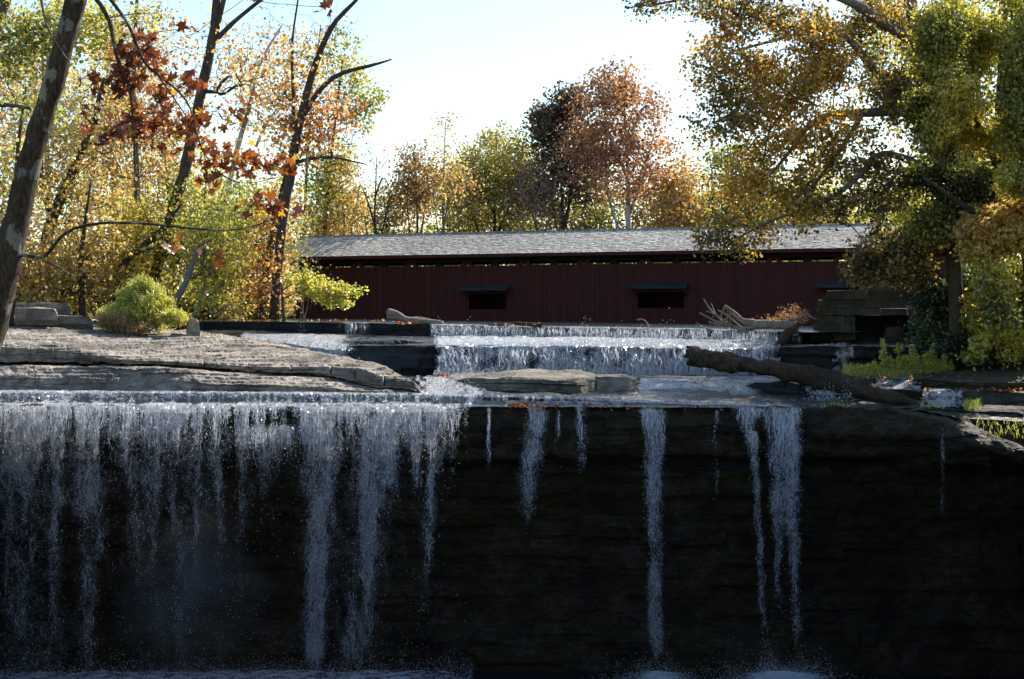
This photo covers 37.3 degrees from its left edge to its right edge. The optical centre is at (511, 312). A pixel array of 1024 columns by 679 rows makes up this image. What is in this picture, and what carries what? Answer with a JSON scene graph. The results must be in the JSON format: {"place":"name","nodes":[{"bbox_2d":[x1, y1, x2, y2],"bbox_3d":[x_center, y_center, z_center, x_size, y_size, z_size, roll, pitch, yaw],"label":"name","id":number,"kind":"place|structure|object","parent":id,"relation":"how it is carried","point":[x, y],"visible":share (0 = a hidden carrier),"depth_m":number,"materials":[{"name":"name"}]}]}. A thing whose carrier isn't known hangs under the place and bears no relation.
{"place":"outdoors","nodes":[
{"label":"outdoors","id":0,"kind":"place"},
{"bbox_2d":[282,244,341,320],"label":"bare shrub","id":1,"kind":"object","parent":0,"point":[302,309],"visible":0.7,"depth_m":77.03,"materials":[{"name":"brown plant"}]},
{"bbox_2d":[0,390,799,408],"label":"stream water","id":2,"kind":"structure","parent":0,"point":[155,398],"depth_m":50.80,"materials":[{"name":"white liquid"}]},
{"bbox_2d":[0,405,802,678],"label":"spray","id":3,"kind":"object","parent":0,"point":[308,524],"visible":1,"depth_m":47.84,"materials":[{"name":"liquid"}]},
{"bbox_2d":[0,312,870,678],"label":"spray","id":4,"kind":"object","parent":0,"point":[774,676],"visible":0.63,"depth_m":48.15,"materials":[{"name":"liquid"}]},
{"bbox_2d":[0,405,943,672],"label":"waterfall","id":5,"kind":"structure","parent":0,"point":[328,499],"depth_m":48.53,"materials":[{"name":"liquid"}]},
{"bbox_2d":[0,406,796,667],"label":"falling strands","id":6,"kind":"object","parent":5,"relation":"on","point":[337,490],"visible":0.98,"depth_m":48.26,"materials":[{"name":"liquid"}]},
{"bbox_2d":[0,405,942,667],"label":"waterfall veil","id":7,"kind":"object","parent":5,"relation":"on","point":[259,428],"visible":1,"depth_m":48.29,"materials":[{"name":"liquid"}]},
{"bbox_2d":[88,308,907,339],"bbox_3d":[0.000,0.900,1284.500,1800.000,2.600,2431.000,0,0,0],"label":"ground","id":8,"kind":"structure","parent":0,"point":[805,335],"depth_m":91.51,"materials":[{"name":"brown soil"}]},
{"bbox_2d":[0,86,77,310],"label":"tree","id":9,"kind":"object","parent":8,"relation":"on","point":[21,287],"visible":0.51,"depth_m":74.35,"materials":[{"name":"yellow plant"}]},
{"bbox_2d":[0,62,156,302],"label":"tree","id":10,"kind":"object","parent":8,"relation":"on","point":[66,187],"visible":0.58,"depth_m":79.86,"materials":[{"name":"yellow plant"}]},
{"bbox_2d":[52,269,104,317],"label":"thicket","id":11,"kind":"object","parent":8,"relation":"on","point":[76,310],"visible":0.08,"depth_m":84.86,"materials":[{"name":"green plant"}]},
{"bbox_2d":[0,0,157,218],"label":"tree","id":12,"kind":"object","parent":8,"relation":"on","point":[3,86],"visible":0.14,"depth_m":105.47,"materials":[{"name":"yellow plant"}]},
{"bbox_2d":[16,181,145,315],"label":"tree","id":13,"kind":"object","parent":8,"relation":"on","point":[81,278],"visible":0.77,"depth_m":76.07,"materials":[{"name":"yellow plant"}]},
{"bbox_2d":[40,26,197,297],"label":"tree","id":14,"kind":"object","parent":8,"relation":"on","point":[106,70],"visible":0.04,"depth_m":108.39,"materials":[{"name":"green plant"}]},
{"bbox_2d":[61,0,217,272],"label":"tree","id":15,"kind":"object","parent":8,"relation":"on","point":[138,146],"visible":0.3,"depth_m":84.47,"materials":[{"name":"yellow plant"}]},
{"bbox_2d":[101,261,187,309],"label":"thicket","id":16,"kind":"object","parent":8,"relation":"on","point":[166,283],"visible":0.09,"depth_m":87.80,"materials":[{"name":"yellow plant"}]},
{"bbox_2d":[87,162,226,307],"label":"tree","id":17,"kind":"object","parent":8,"relation":"on","point":[146,239],"visible":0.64,"depth_m":78.77,"materials":[{"name":"green plant"}]},
{"bbox_2d":[102,114,245,279],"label":"tree","id":18,"kind":"object","parent":8,"relation":"on","point":[154,182],"visible":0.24,"depth_m":98.24,"materials":[{"name":"yellow plant"}]},
{"bbox_2d":[157,188,262,313],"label":"tree","id":19,"kind":"object","parent":8,"relation":"on","point":[202,238],"visible":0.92,"depth_m":75.90,"materials":[{"name":"green plant"}]},
{"bbox_2d":[167,280,253,318],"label":"thicket","id":20,"kind":"object","parent":8,"relation":"on","point":[183,305],"visible":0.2,"depth_m":84.87,"materials":[{"name":"yellow plant"}]},
{"bbox_2d":[148,0,282,284],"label":"tree","id":21,"kind":"object","parent":8,"relation":"on","point":[215,35],"visible":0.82,"depth_m":79.87,"materials":[{"name":"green plant"}]},
{"bbox_2d":[175,172,328,294],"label":"tree","id":22,"kind":"object","parent":8,"relation":"on","point":[296,252],"visible":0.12,"depth_m":104.45,"materials":[{"name":"yellow plant"}]},
{"bbox_2d":[216,16,300,202],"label":"tree","id":23,"kind":"object","parent":8,"relation":"on","point":[238,141],"visible":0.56,"depth_m":90.03,"materials":[{"name":"orange plant"}]},
{"bbox_2d":[244,0,393,235],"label":"tree","id":24,"kind":"object","parent":8,"relation":"on","point":[305,182],"visible":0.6,"depth_m":118.59,"materials":[{"name":"green plant"}]},
{"bbox_2d":[284,178,359,267],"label":"understory tree","id":25,"kind":"object","parent":8,"relation":"on","point":[310,234],"visible":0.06,"depth_m":132.23,"materials":[{"name":"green plant"}]},
{"bbox_2d":[307,143,382,267],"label":"tree","id":26,"kind":"object","parent":8,"relation":"on","point":[344,230],"visible":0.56,"depth_m":117.25,"materials":[{"name":"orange plant"}]},
{"bbox_2d":[313,180,386,267],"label":"understory tree","id":27,"kind":"object","parent":8,"relation":"on","point":[365,202],"visible":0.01,"depth_m":133.47,"materials":[{"name":"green plant"}]},
{"bbox_2d":[335,142,409,266],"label":"tree","id":28,"kind":"object","parent":8,"relation":"on","point":[373,220],"visible":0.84,"depth_m":113.96,"materials":[{"name":"brown plant"}]},
{"bbox_2d":[358,178,425,266],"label":"understory tree","id":29,"kind":"object","parent":8,"relation":"on","point":[387,224],"visible":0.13,"depth_m":135.04,"materials":[{"name":"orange plant"}]},
{"bbox_2d":[372,181,440,266],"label":"understory tree","id":30,"kind":"object","parent":8,"relation":"on","point":[413,222],"visible":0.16,"depth_m":135.58,"materials":[{"name":"yellow plant"}]},
{"bbox_2d":[378,138,447,265],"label":"tree","id":31,"kind":"object","parent":8,"relation":"on","point":[415,196],"visible":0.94,"depth_m":116.34,"materials":[{"name":"orange plant"}]},
{"bbox_2d":[415,195,487,266],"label":"understory tree","id":32,"kind":"object","parent":8,"relation":"on","point":[430,227],"visible":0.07,"depth_m":132.58,"materials":[{"name":"yellow plant"}]},
{"bbox_2d":[434,180,506,265],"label":"understory tree","id":33,"kind":"object","parent":8,"relation":"on","point":[485,226],"visible":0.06,"depth_m":133.10,"materials":[{"name":"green plant"}]},
{"bbox_2d":[434,118,548,265],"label":"tree","id":34,"kind":"object","parent":8,"relation":"on","point":[498,180],"visible":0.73,"depth_m":126.42,"materials":[{"name":"green plant"}]},
{"bbox_2d":[477,204,538,265],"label":"understory tree","id":35,"kind":"object","parent":8,"relation":"on","point":[510,230],"visible":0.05,"depth_m":133.85,"materials":[{"name":"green plant"}]},
{"bbox_2d":[492,135,583,264],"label":"bare tree","id":36,"kind":"object","parent":8,"relation":"on","point":[534,210],"visible":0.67,"depth_m":117.69,"materials":[{"name":"brown plant"}]},
{"bbox_2d":[506,80,617,264],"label":"oak tree","id":37,"kind":"object","parent":8,"relation":"on","point":[545,119],"visible":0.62,"depth_m":124.88,"materials":[{"name":"brown plant"}]},
{"bbox_2d":[532,188,599,264],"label":"understory tree","id":38,"kind":"object","parent":8,"relation":"on","point":[571,223],"visible":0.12,"depth_m":132.32,"materials":[{"name":"green plant"}]},
{"bbox_2d":[559,188,632,264],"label":"understory tree","id":39,"kind":"object","parent":8,"relation":"on","point":[600,221],"visible":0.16,"depth_m":133.26,"materials":[{"name":"green plant"}]},
{"bbox_2d":[284,223,925,324],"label":"covered bridge","id":40,"kind":"structure","parent":8,"relation":"on","point":[676,290],"depth_m":100.91,"materials":[{"name":"wood"}]},
{"bbox_2d":[454,284,509,310],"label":"window","id":41,"kind":"structure","parent":40,"relation":"in","point":[502,287],"depth_m":102.65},
{"bbox_2d":[624,282,687,309],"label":"window","id":42,"kind":"structure","parent":40,"relation":"in","point":[643,285],"depth_m":97.92,"materials":[{"name":"wood"}]},
{"bbox_2d":[812,281,873,299],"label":"window","id":43,"kind":"structure","parent":40,"relation":"in","point":[819,284],"depth_m":93.44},
{"bbox_2d":[546,53,700,263],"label":"sycamore tree","id":44,"kind":"object","parent":8,"relation":"on","point":[623,93],"visible":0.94,"depth_m":120.92,"materials":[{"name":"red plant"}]},
{"bbox_2d":[599,181,659,263],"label":"understory tree","id":45,"kind":"object","parent":8,"relation":"on","point":[641,212],"visible":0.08,"depth_m":134.59,"materials":[{"name":"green plant"}]},
{"bbox_2d":[639,155,717,263],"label":"tree","id":46,"kind":"object","parent":8,"relation":"on","point":[674,215],"visible":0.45,"depth_m":118.34,"materials":[{"name":"yellow plant"}]},
{"bbox_2d":[687,137,793,262],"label":"tree","id":47,"kind":"object","parent":8,"relation":"on","point":[717,167],"visible":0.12,"depth_m":123.38,"materials":[{"name":"yellow plant"}]},
{"bbox_2d":[763,159,870,261],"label":"tree","id":48,"kind":"object","parent":8,"relation":"on","point":[788,222],"visible":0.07,"depth_m":123.22,"materials":[{"name":"yellow plant"}]},
{"bbox_2d":[849,166,929,260],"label":"tree","id":49,"kind":"object","parent":8,"relation":"on","point":[865,216],"visible":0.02,"depth_m":121.31,"materials":[{"name":"yellow plant"}]},
{"bbox_2d":[846,0,1019,288],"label":"tree","id":50,"kind":"object","parent":8,"relation":"on","point":[896,54],"visible":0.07,"depth_m":69.41,"materials":[{"name":"yellow plant"}]},
{"bbox_2d":[0,0,1021,398],"label":"sky","id":51,"kind":"structure","parent":0,"point":[485,61],"materials":[{"name":"white"}]},
{"bbox_2d":[0,403,1023,676],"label":"cliff","id":52,"kind":"structure","parent":0,"point":[908,527],"depth_m":50.50,"materials":[{"name":"stone"}]},
{"bbox_2d":[0,406,801,462],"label":"falling strands","id":53,"kind":"object","parent":52,"relation":"on","point":[314,426],"visible":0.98,"depth_m":48.70,"materials":[{"name":"liquid"}]},
{"bbox_2d":[0,670,1023,678],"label":"plunge pool","id":54,"kind":"structure","parent":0,"point":[526,674],"depth_m":49.01,"materials":[{"name":"black liquid"}]},
{"bbox_2d":[197,318,861,331],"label":"river","id":55,"kind":"structure","parent":0,"point":[806,328],"depth_m":76.99,"materials":[{"name":"grey liquid"}]},
{"bbox_2d":[155,165,286,319],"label":"tree","id":56,"kind":"object","parent":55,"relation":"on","point":[195,315],"visible":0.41,"depth_m":79.70,"materials":[{"name":"green plant"}]},
{"bbox_2d":[204,156,316,319],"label":"tree","id":57,"kind":"object","parent":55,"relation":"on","point":[262,285],"visible":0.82,"depth_m":76.55,"materials":[{"name":"yellow plant"}]},
{"bbox_2d":[232,275,301,318],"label":"thicket","id":58,"kind":"object","parent":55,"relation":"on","point":[289,306],"visible":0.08,"depth_m":89.53,"materials":[{"name":"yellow plant"}]},
{"bbox_2d":[233,0,391,319],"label":"tree","id":59,"kind":"object","parent":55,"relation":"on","point":[295,119],"visible":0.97,"depth_m":75.98,"materials":[{"name":"yellow plant"}]},
{"bbox_2d":[277,267,368,320],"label":"tree","id":60,"kind":"object","parent":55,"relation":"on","point":[321,291],"visible":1,"depth_m":72.31,"materials":[{"name":"green plant"}]},
{"bbox_2d":[295,15,391,267],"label":"tree","id":61,"kind":"object","parent":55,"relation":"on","point":[369,102],"visible":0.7,"depth_m":118.16,"materials":[{"name":"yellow plant"}]},
{"bbox_2d":[408,102,501,265],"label":"tree","id":62,"kind":"object","parent":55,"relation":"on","point":[443,185],"visible":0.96,"depth_m":115.63,"materials":[{"name":"yellow plant"}]},
{"bbox_2d":[175,329,1023,471],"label":"riverbed","id":63,"kind":"structure","parent":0,"point":[411,361],"depth_m":53.59,"materials":[{"name":"stone"}]},
{"bbox_2d":[0,314,421,392],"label":"rock ledge","id":64,"kind":"object","parent":63,"relation":"on","point":[36,357],"visible":0.91,"depth_m":54.56,"materials":[{"name":"stone"}]},
{"bbox_2d":[15,307,57,324],"bbox_3d":[-20.001,0.142,63.782,2.321,0.785,1.677,0,0,0],"label":"rock slab","id":65,"kind":"object","parent":64,"relation":"on","point":[41,316],"visible":0.96,"depth_m":63.00,"materials":[{"name":"stone"}]},
{"bbox_2d":[16,302,71,315],"bbox_3d":[-20.299,-0.050,65.738,2.957,0.812,1.724,0,0,0],"label":"rock slab","id":66,"kind":"object","parent":64,"relation":"on","point":[62,309],"visible":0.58,"depth_m":64.98,"materials":[{"name":"stone"}]},
{"bbox_2d":[42,315,92,328],"bbox_3d":[-18.984,0.408,64.778,2.686,0.630,1.706,0,0,0],"label":"rock slab","id":67,"kind":"object","parent":64,"relation":"on","point":[80,322],"visible":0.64,"depth_m":64.00,"materials":[{"name":"stone"}]},
{"bbox_2d":[92,310,152,335],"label":"dry weeds","id":68,"kind":"object","parent":64,"relation":"on","point":[111,325],"visible":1,"depth_m":62.81,"materials":[{"name":"brown plant"}]},
{"bbox_2d":[95,272,191,334],"bbox_3d":[-15.421,-0.356,63.996,4.416,2.754,2.372,0,0,8],"label":"willow bush","id":69,"kind":"object","parent":64,"relation":"on","point":[142,297],"visible":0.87,"depth_m":63.53,"materials":[{"name":"green plant"}]},
{"bbox_2d":[186,318,199,335],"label":"stone block","id":70,"kind":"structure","parent":64,"relation":"on","point":[192,328],"depth_m":63.17,"materials":[{"name":"stone"}]},
{"bbox_2d":[240,332,377,355],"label":"riffle","id":71,"kind":"structure","parent":63,"relation":"on","point":[333,344],"depth_m":64.95,"materials":[{"name":"white liquid"}]},
{"bbox_2d":[344,338,425,344],"bbox_3d":[-6.235,1.405,65.807,6.202,0.637,4.383,0,0,0],"label":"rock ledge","id":72,"kind":"object","parent":63,"relation":"on","point":[388,341],"visible":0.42,"depth_m":64.30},
{"bbox_2d":[0,325,777,504],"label":"water glints","id":73,"kind":"object","parent":63,"relation":"on","point":[203,407],"visible":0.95,"depth_m":49.38,"materials":[{"name":"liquid"}]},
{"bbox_2d":[415,375,487,394],"bbox_3d":[-2.315,2.622,55.750,2.998,0.385,8.500,0,0,0],"label":"chute","id":74,"kind":"object","parent":63,"relation":"on","point":[431,387],"visible":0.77,"depth_m":54.36,"materials":[{"name":"white liquid"}]},
{"bbox_2d":[199,321,801,343],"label":"dam","id":75,"kind":"structure","parent":63,"relation":"on","point":[384,328],"depth_m":70.17,"materials":[{"name":"stone"}]},
{"bbox_2d":[386,309,443,324],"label":"driftwood log","id":76,"kind":"object","parent":75,"relation":"on","point":[392,314],"visible":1,"depth_m":69.43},
{"bbox_2d":[752,304,814,329],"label":"dry weeds","id":77,"kind":"object","parent":75,"relation":"on","point":[790,316],"visible":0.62,"depth_m":64.15,"materials":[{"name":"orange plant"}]},
{"bbox_2d":[443,369,597,392],"bbox_3d":[0.210,2.758,57.282,6.534,1.199,7.446,0,0,0],"label":"boulder","id":78,"kind":"object","parent":63,"relation":"on","point":[563,381],"visible":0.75,"depth_m":54.75,"materials":[{"name":"stone"}]},
{"bbox_2d":[299,322,775,339],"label":"dam overflow","id":79,"kind":"object","parent":63,"relation":"on","point":[606,328],"visible":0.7,"depth_m":65.95,"materials":[{"name":"liquid"}]},
{"bbox_2d":[347,323,777,340],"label":"falling strands","id":80,"kind":"object","parent":79,"relation":"on","point":[542,333],"visible":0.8,"depth_m":66.12,"materials":[{"name":"liquid"}]},
{"bbox_2d":[719,305,815,332],"bbox_3d":[10.617,0.247,62.984,3.976,1.150,0.651,0,0,10],"label":"driftwood log","id":81,"kind":"object","parent":79,"relation":"on","point":[785,324],"visible":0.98,"depth_m":63.02,"materials":[{"name":"wood"}]},
{"bbox_2d":[199,319,1021,410],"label":"fallen leaves","id":82,"kind":"object","parent":63,"relation":"on","point":[520,405],"visible":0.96,"depth_m":52.88,"materials":[{"name":"orange plant"}]},
{"bbox_2d":[597,374,635,390],"bbox_3d":[3.961,2.796,57.295,1.524,0.985,5.501,0,0,3],"label":"boulder","id":83,"kind":"object","parent":63,"relation":"on","point":[613,382],"visible":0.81,"depth_m":54.89,"materials":[{"name":"stone"}]},
{"bbox_2d":[746,378,805,392],"bbox_3d":[9.600,2.864,56.200,2.819,0.902,4.059,0,0,8],"label":"boulder","id":84,"kind":"object","parent":63,"relation":"on","point":[773,384],"visible":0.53,"depth_m":54.62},
{"bbox_2d":[683,346,932,404],"bbox_3d":[10.614,2.245,54.243,9.121,2.047,1.733,0,0,28],"label":"fallen log","id":85,"kind":"object","parent":63,"relation":"on","point":[812,376],"visible":0.97,"depth_m":54.62,"materials":[{"name":"wood"}]},
{"bbox_2d":[803,385,837,405],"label":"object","id":86,"kind":"object","parent":63,"relation":"on","point":[809,390],"visible":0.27,"depth_m":54.32,"materials":[{"name":"white liquid"}]},
{"bbox_2d":[776,344,927,372],"bbox_3d":[13.923,2.023,62.463,8.536,1.508,5.081,0,0,0],"label":"boulder","id":87,"kind":"object","parent":63,"relation":"on","point":[821,356],"visible":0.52,"depth_m":60.55,"materials":[{"name":"stone"}]},
{"bbox_2d":[777,323,799,345],"bbox_3d":[11.294,0.915,62.136,1.282,1.018,0.397,0,0,-37],"label":"stump","id":88,"kind":"object","parent":87,"relation":"on","point":[786,335],"visible":0.95,"depth_m":61.92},
{"bbox_2d":[810,290,922,340],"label":"stone abutment","id":89,"kind":"object","parent":63,"relation":"on","point":[870,319],"visible":0.61,"depth_m":65.63,"materials":[{"name":"stone"}]},
{"bbox_2d":[847,275,898,292],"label":"dry weeds","id":90,"kind":"object","parent":89,"relation":"on","point":[875,287],"visible":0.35,"depth_m":66.51,"materials":[{"name":"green plant"}]},
{"bbox_2d":[863,363,1023,435],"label":"rock shelf","id":91,"kind":"object","parent":63,"relation":"on","point":[998,378],"visible":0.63,"depth_m":53.95,"materials":[{"name":"stone"}]},
{"bbox_2d":[617,0,954,319],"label":"sycamore tree","id":92,"kind":"object","parent":91,"relation":"on","point":[894,261],"visible":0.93,"depth_m":57.24,"materials":[{"name":"yellow plant"}]},
{"bbox_2d":[879,338,887,368],"bbox_3d":[14.080,1.709,57.490,0.493,1.526,0.451,0,0,-33],"label":"tall weed","id":93,"kind":"object","parent":91,"relation":"on","point":[883,362],"visible":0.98,"depth_m":57.45,"materials":[{"name":"green plant"}]},
{"bbox_2d":[872,375,921,391],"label":"riffle","id":94,"kind":"structure","parent":91,"relation":"on","point":[894,383],"depth_m":54.63,"materials":[{"name":"white liquid"}]},
{"bbox_2d":[820,362,1023,438],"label":"grass","id":95,"kind":"structure","parent":91,"relation":"on","point":[903,372],"depth_m":56.68,"materials":[{"name":"green plant"}]},
{"bbox_2d":[898,260,978,361],"bbox_3d":[17.389,-0.081,60.105,4.413,4.920,4.544,0,0,0],"label":"shrub","id":96,"kind":"object","parent":91,"relation":"on","point":[931,304],"visible":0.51,"depth_m":59.09,"materials":[{"name":"green plant"}]},
{"bbox_2d":[877,81,1006,366],"bbox_3d":[16.433,-3.069,57.035,5.363,11.547,4.247,0,0,0],"label":"tree","id":97,"kind":"object","parent":91,"relation":"on","point":[964,182],"visible":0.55,"depth_m":56.91,"materials":[{"name":"green plant"}]},
{"bbox_2d":[921,388,964,407],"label":"riffle","id":98,"kind":"structure","parent":91,"relation":"on","point":[948,396],"depth_m":52.25,"materials":[{"name":"white liquid"}]},
{"bbox_2d":[893,0,1023,214],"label":"maple tree","id":99,"kind":"object","parent":91,"relation":"on","point":[956,45],"visible":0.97,"depth_m":53.84,"materials":[{"name":"green plant"}]},
{"bbox_2d":[928,329,1023,369],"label":"shrub","id":100,"kind":"object","parent":91,"relation":"on","point":[950,347],"visible":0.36,"depth_m":57.71,"materials":[{"name":"green plant"}]},
{"bbox_2d":[945,193,1023,272],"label":"tree","id":101,"kind":"object","parent":91,"relation":"on","point":[996,232],"visible":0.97,"depth_m":54.81,"materials":[{"name":"yellow plant"}]},
{"bbox_2d":[954,329,1019,370],"bbox_3d":[17.697,1.381,56.547,2.237,1.567,1.376,0,0,-19],"label":"seedling","id":102,"kind":"object","parent":91,"relation":"on","point":[976,355],"visible":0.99,"depth_m":56.39,"materials":[{"name":"green plant"}]},
{"bbox_2d":[958,282,1023,369],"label":"shrub","id":103,"kind":"object","parent":91,"relation":"on","point":[1014,342],"visible":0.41,"depth_m":56.71,"materials":[{"name":"green plant"}]},
{"bbox_2d":[965,249,1023,337],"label":"shrub","id":104,"kind":"object","parent":91,"relation":"on","point":[998,288],"visible":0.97,"depth_m":54.59,"materials":[{"name":"green plant"}]},
{"bbox_2d":[433,335,780,375],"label":"cascade water","id":105,"kind":"structure","parent":0,"point":[627,345],"depth_m":61.10,"materials":[{"name":"white liquid"}]},
{"bbox_2d":[437,347,780,375],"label":"falling strands","id":106,"kind":"object","parent":105,"relation":"on","point":[616,352],"visible":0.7,"depth_m":60.47,"materials":[{"name":"liquid"}]},
{"bbox_2d":[636,375,798,403],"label":"stream water","id":107,"kind":"structure","parent":0,"point":[734,384],"depth_m":55.56,"materials":[{"name":"white liquid"}]},
{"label":"gorge bank","id":108,"kind":"structure","parent":0,"visible":0},
{"bbox_2d":[0,0,175,136],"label":"tree","id":109,"kind":"object","parent":108,"relation":"on","point":[14,49],"visible":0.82,"depth_m":30.41,"materials":[{"name":"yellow plant"}]},
{"bbox_2d":[0,0,332,349],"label":"tree","id":110,"kind":"object","parent":108,"relation":"on","point":[14,226],"visible":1,"depth_m":24.59,"materials":[{"name":"red plant"}]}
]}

